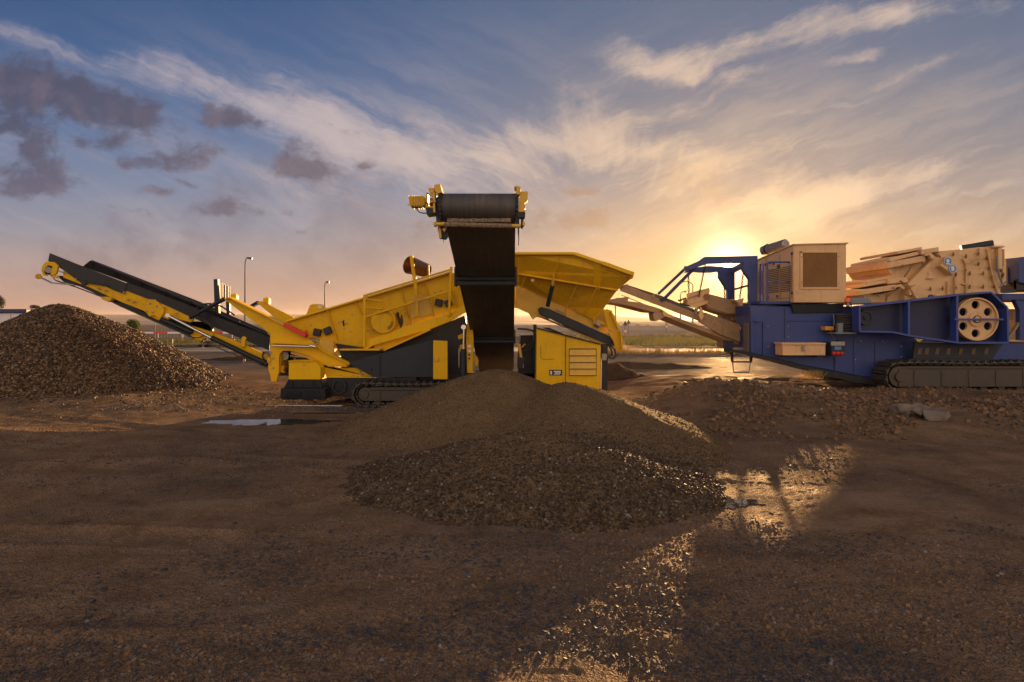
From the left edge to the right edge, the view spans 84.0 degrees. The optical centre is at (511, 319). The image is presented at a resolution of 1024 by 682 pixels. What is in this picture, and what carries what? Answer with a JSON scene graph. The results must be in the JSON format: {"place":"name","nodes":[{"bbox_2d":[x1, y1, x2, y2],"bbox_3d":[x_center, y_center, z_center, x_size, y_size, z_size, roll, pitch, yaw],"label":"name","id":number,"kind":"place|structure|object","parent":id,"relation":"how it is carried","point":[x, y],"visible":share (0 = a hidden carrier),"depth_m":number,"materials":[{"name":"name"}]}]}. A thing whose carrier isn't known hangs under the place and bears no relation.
{"place":"outdoors","nodes":[
{"label":"outdoors","id":0,"kind":"place"},
{"bbox_2d":[0,309,30,322],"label":"portable building","id":1,"kind":"structure","parent":0,"point":[6,314],"depth_m":22.00,"materials":[{"name":"white paint"}]},
{"bbox_2d":[160,336,319,346],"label":"grass","id":2,"kind":"structure","parent":0,"point":[195,341],"depth_m":39.75,"materials":[{"name":"green plant"}]},
{"bbox_2d":[120,322,561,324],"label":"hills","id":3,"kind":"structure","parent":0,"point":[254,323],"depth_m":201.11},
{"bbox_2d":[98,314,687,320],"bbox_3d":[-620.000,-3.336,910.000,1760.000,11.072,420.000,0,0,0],"label":"hills","id":4,"kind":"structure","parent":0,"point":[516,317],"depth_m":737.85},
{"bbox_2d":[177,348,723,351],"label":"road","id":5,"kind":"structure","parent":0,"point":[229,350],"depth_m":34.11,"materials":[{"name":"grey asphalt"}]},
{"bbox_2d":[0,321,1023,681],"bbox_3d":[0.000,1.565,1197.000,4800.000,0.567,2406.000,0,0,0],"label":"ground","id":6,"kind":"structure","parent":0,"point":[932,457],"depth_m":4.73,"materials":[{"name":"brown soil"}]},
{"bbox_2d":[0,295,5,308],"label":"tree","id":7,"kind":"object","parent":6,"relation":"on","point":[2,300],"visible":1,"depth_m":60.24,"materials":[{"name":"green plant"}]},
{"bbox_2d":[0,303,232,397],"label":"gravel pile","id":8,"kind":"object","parent":6,"relation":"on","point":[56,349],"visible":1,"depth_m":13.92,"materials":[{"name":"gravel"}]},
{"bbox_2d":[126,319,140,329],"bbox_3d":[-26.563,0.894,39.973,1.023,1.917,1.028,0,0,0],"label":"tree","id":9,"kind":"object","parent":6,"relation":"on","point":[135,324],"visible":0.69,"depth_m":39.84,"materials":[{"name":"green plant"}]},
{"bbox_2d":[0,384,304,410],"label":"spilled gravel","id":10,"kind":"structure","parent":6,"relation":"on","point":[61,395],"depth_m":12.47,"materials":[{"name":"brown gravel"}]},
{"bbox_2d":[155,326,187,337],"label":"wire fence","id":11,"kind":"object","parent":6,"relation":"on","point":[164,329],"visible":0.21,"depth_m":51.99,"materials":[{"name":"metal"}]},
{"bbox_2d":[144,332,231,339],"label":"barrier","id":12,"kind":"object","parent":6,"relation":"on","point":[157,333],"visible":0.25,"depth_m":46.00,"materials":[{"name":"metal"}]},
{"bbox_2d":[197,341,216,346],"bbox_3d":[-20.040,1.611,37.498,1.124,0.500,1.048,0,0,0],"label":"bush","id":13,"kind":"object","parent":6,"relation":"on","point":[205,345],"visible":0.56,"depth_m":37.26,"materials":[{"name":"green plant"}]},
{"bbox_2d":[199,355,270,360],"bbox_3d":[-11.250,1.702,25.475,6.300,0.236,1.550,0,0,0],"label":"earth heap","id":14,"kind":"object","parent":6,"relation":"on","point":[237,358],"visible":0.24,"depth_m":25.15,"materials":[{"name":"brown soil"}]},
{"bbox_2d":[155,338,318,346],"bbox_3d":[-22.980,1.515,36.805,30.040,0.670,0.150,0,0,0],"label":"guardrail","id":15,"kind":"object","parent":6,"relation":"on","point":[172,343],"visible":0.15,"depth_m":36.77,"materials":[{"name":"metal"}]},
{"bbox_2d":[244,257,252,321],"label":"street lamp","id":16,"kind":"object","parent":6,"relation":"on","point":[251,258],"visible":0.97,"depth_m":61.94,"materials":[{"name":"metal"}]},
{"bbox_2d":[203,419,341,425],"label":"puddle","id":17,"kind":"object","parent":6,"relation":"on","point":[252,422],"visible":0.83,"depth_m":10.04,"materials":[{"name":"grey liquid"}]},
{"bbox_2d":[253,405,356,406],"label":"puddle","id":18,"kind":"object","parent":6,"relation":"on","point":[307,405],"visible":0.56,"depth_m":11.91,"materials":[{"name":"grey liquid"}]},
{"bbox_2d":[292,412,349,413],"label":"puddle","id":19,"kind":"object","parent":6,"relation":"on","point":[321,413],"visible":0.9,"depth_m":10.90,"materials":[{"name":"brown liquid"}]},
{"bbox_2d":[324,281,329,306],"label":"street lamp","id":20,"kind":"object","parent":6,"relation":"on","point":[324,293],"visible":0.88,"depth_m":104.89,"materials":[{"name":"metal"}]},
{"bbox_2d":[35,184,634,407],"bbox_3d":[-4.442,0.046,11.365,13.906,3.542,8.470,0,0,0],"label":"mobile screener","id":21,"kind":"object","parent":6,"relation":"on","point":[397,342],"visible":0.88,"depth_m":12.02,"materials":[{"name":"yellow paint"}]},
{"bbox_2d":[433,340,447,378],"bbox_3d":[-1.481,0.832,11.775,0.297,0.804,0.110,0,0,0],"label":"hatch door","id":22,"kind":"structure","parent":21,"relation":"in","point":[440,348],"depth_m":11.75,"materials":[{"name":"yellow paint"}]},
{"bbox_2d":[324,369,731,532],"bbox_3d":[0.087,1.340,8.162,6.375,1.050,6.825,0,0,0],"label":"gravel pile","id":23,"kind":"object","parent":6,"relation":"on","point":[499,447],"visible":1,"depth_m":6.33,"materials":[{"name":"gravel"}]},
{"bbox_2d":[514,326,710,335],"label":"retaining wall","id":24,"kind":"structure","parent":6,"relation":"on","point":[643,330],"depth_m":62.00,"materials":[{"name":"concrete"}]},
{"bbox_2d":[607,363,645,380],"bbox_3d":[3.325,1.590,17.575,2.100,0.510,1.750,0,0,0],"label":"earth heap","id":25,"kind":"object","parent":6,"relation":"on","point":[618,372],"visible":0.66,"depth_m":17.19,"materials":[{"name":"brown soil"}]},
{"bbox_2d":[566,332,703,338],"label":"dry grass","id":26,"kind":"structure","parent":6,"relation":"on","point":[687,334],"depth_m":55.59,"materials":[{"name":"brown plant"}]},
{"bbox_2d":[600,346,722,351],"bbox_3d":[17.980,1.645,31.005,32.040,0.410,0.150,0,0,0],"label":"guardrail","id":27,"kind":"object","parent":6,"relation":"on","point":[673,347],"visible":0.05,"depth_m":30.96,"materials":[{"name":"metal"}]},
{"bbox_2d":[600,361,727,368],"bbox_3d":[5.150,1.701,21.525,6.500,0.248,1.850,0,0,0],"label":"earth heap","id":28,"kind":"object","parent":6,"relation":"on","point":[637,365],"visible":0.65,"depth_m":21.12,"materials":[{"name":"brown soil"}]},
{"bbox_2d":[721,496,765,508],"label":"puddle","id":29,"kind":"object","parent":6,"relation":"on","point":[731,503],"visible":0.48,"depth_m":5.58,"materials":[{"name":"grey liquid"}]},
{"bbox_2d":[569,333,922,345],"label":"grass","id":30,"kind":"structure","parent":6,"relation":"on","point":[670,340],"depth_m":42.92,"materials":[{"name":"plant"}]},
{"bbox_2d":[798,370,827,379],"bbox_3d":[6.964,1.269,13.175,0.553,0.210,0.597,0,0,-43],"label":"weed plant","id":31,"kind":"object","parent":6,"relation":"on","point":[813,375],"visible":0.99,"depth_m":13.14,"materials":[{"name":"green plant"}]},
{"bbox_2d":[607,239,1023,389],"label":"mobile crusher","id":32,"kind":"object","parent":6,"relation":"on","point":[957,315],"visible":0.97,"depth_m":13.50,"materials":[{"name":"blue paint"}]},
{"bbox_2d":[643,377,1023,441],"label":"bank rubble","id":33,"kind":"object","parent":6,"relation":"on","point":[999,403],"visible":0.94,"depth_m":10.42,"materials":[{"name":"gravel"}]},
{"bbox_2d":[888,403,912,416],"bbox_3d":[6.834,1.591,9.997,0.319,0.257,0.305,0,0,0],"label":"boulder","id":34,"kind":"object","parent":6,"relation":"on","point":[902,409],"visible":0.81,"depth_m":9.90,"materials":[{"name":"grey stone"}]},
{"bbox_2d":[911,402,929,416],"bbox_3d":[7.167,1.581,9.977,0.363,0.251,0.273,0,0,-17],"label":"boulder","id":35,"kind":"object","parent":6,"relation":"on","point":[917,408],"visible":0.75,"depth_m":9.91,"materials":[{"name":"grey stone"}]},
{"bbox_2d":[922,408,950,421],"bbox_3d":[7.290,1.661,9.774,0.405,0.254,0.294,0,0,34],"label":"boulder","id":36,"kind":"object","parent":6,"relation":"on","point":[934,415],"visible":0.91,"depth_m":9.69,"materials":[{"name":"grey stone"}]},
{"bbox_2d":[0,0,1023,319],"label":"sky","id":37,"kind":"structure","parent":0,"point":[168,144],"materials":[{"name":"blue"}]},
{"bbox_2d":[600,343,736,354],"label":"dry grass","id":38,"kind":"structure","parent":0,"point":[626,350],"depth_m":29.79,"materials":[{"name":"beige plant"}]}
]}

